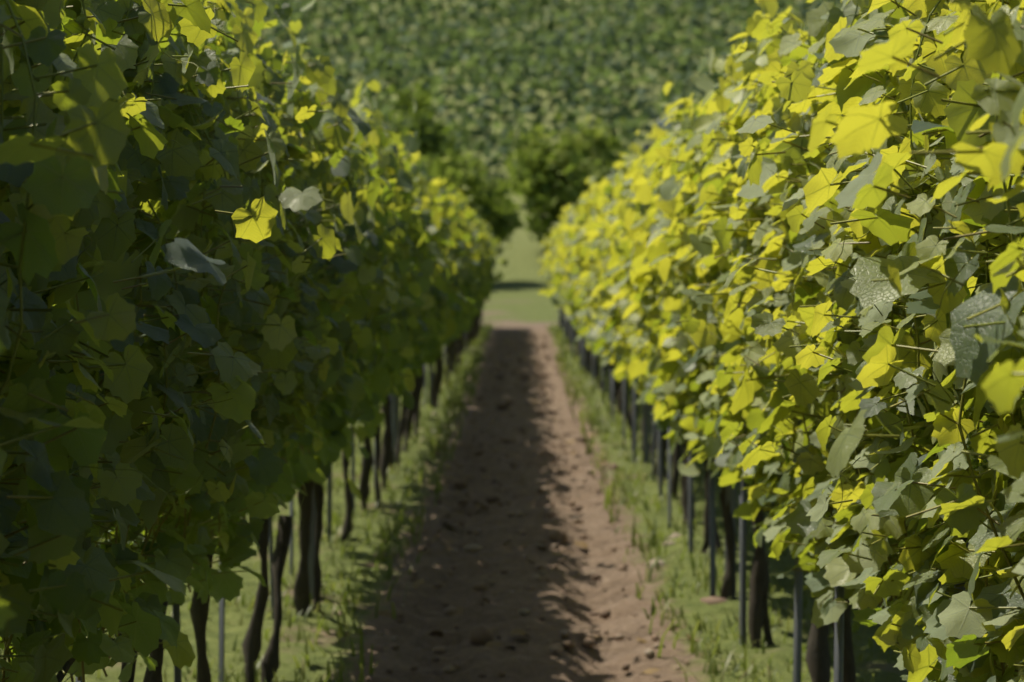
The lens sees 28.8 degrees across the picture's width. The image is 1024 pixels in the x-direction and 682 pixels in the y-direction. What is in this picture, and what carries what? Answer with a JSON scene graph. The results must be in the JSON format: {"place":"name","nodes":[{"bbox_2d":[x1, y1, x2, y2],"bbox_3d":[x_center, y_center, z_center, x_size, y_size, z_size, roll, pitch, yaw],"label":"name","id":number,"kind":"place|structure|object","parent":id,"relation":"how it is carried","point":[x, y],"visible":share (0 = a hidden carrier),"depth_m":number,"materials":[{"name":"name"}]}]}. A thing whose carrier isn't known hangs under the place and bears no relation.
{"place":"outdoors","nodes":[
{"label":"outdoors","id":0,"kind":"place"},
{"bbox_2d":[0,0,934,681],"bbox_3d":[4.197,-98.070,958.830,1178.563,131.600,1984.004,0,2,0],"label":"ground","id":1,"kind":"structure","parent":0,"point":[516,304],"depth_m":9.75,"materials":[{"name":"soil"}]},
{"bbox_2d":[0,323,908,681],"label":"grass under vines","id":2,"kind":"structure","parent":1,"relation":"on","point":[438,443],"depth_m":10.20,"materials":[{"name":"green plant"}]},
{"bbox_2d":[56,308,855,681],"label":"grapevine trunks","id":3,"kind":"object","parent":1,"relation":"on","point":[818,660],"visible":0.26,"depth_m":8.03,"materials":[{"name":"brown wood"}]},
{"bbox_2d":[0,0,1023,681],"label":"vine shoots","id":4,"kind":"object","parent":3,"relation":"attached to","point":[8,652],"visible":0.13,"depth_m":3.87,"materials":[{"name":"green plant"}]},
{"bbox_2d":[225,0,842,546],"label":"vine leaves","id":5,"kind":"object","parent":3,"relation":"attached to","point":[403,302],"visible":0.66,"depth_m":8.23,"materials":[{"name":"green plant"}]},
{"bbox_2d":[0,344,993,589],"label":"grapes","id":6,"kind":"object","parent":1,"relation":"on","point":[976,463],"visible":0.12,"depth_m":3.15,"materials":[{"name":"green plant"}]},
{"bbox_2d":[0,0,1023,681],"bbox_3d":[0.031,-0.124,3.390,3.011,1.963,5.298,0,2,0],"label":"vine leaves","id":7,"kind":"object","parent":1,"relation":"on","point":[70,200],"visible":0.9,"depth_m":3.65,"materials":[{"name":"green plant"}]},
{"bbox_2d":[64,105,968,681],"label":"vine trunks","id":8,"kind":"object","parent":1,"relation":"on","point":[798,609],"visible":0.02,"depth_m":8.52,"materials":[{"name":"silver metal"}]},
{"bbox_2d":[221,0,842,192],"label":"hill vineyard rows","id":9,"kind":"object","parent":1,"relation":"on","point":[447,57],"visible":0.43,"depth_m":108.14,"materials":[{"name":"green plant"}]},
{"bbox_2d":[337,334,728,681],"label":"stones","id":10,"kind":"object","parent":1,"relation":"on","point":[481,634],"visible":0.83,"depth_m":10.48,"materials":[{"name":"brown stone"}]},
{"bbox_2d":[0,0,1023,681],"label":"vine tendrils","id":11,"kind":"object","parent":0,"point":[636,320],"visible":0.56,"depth_m":3.73,"materials":[{"name":"green plant"}]},
{"bbox_2d":[658,118,671,130],"bbox_3d":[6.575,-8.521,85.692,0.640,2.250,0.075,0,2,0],"label":"leaf","id":12,"kind":"object","parent":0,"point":[668,125],"visible":0.41,"depth_m":85.63,"materials":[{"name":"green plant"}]}
]}

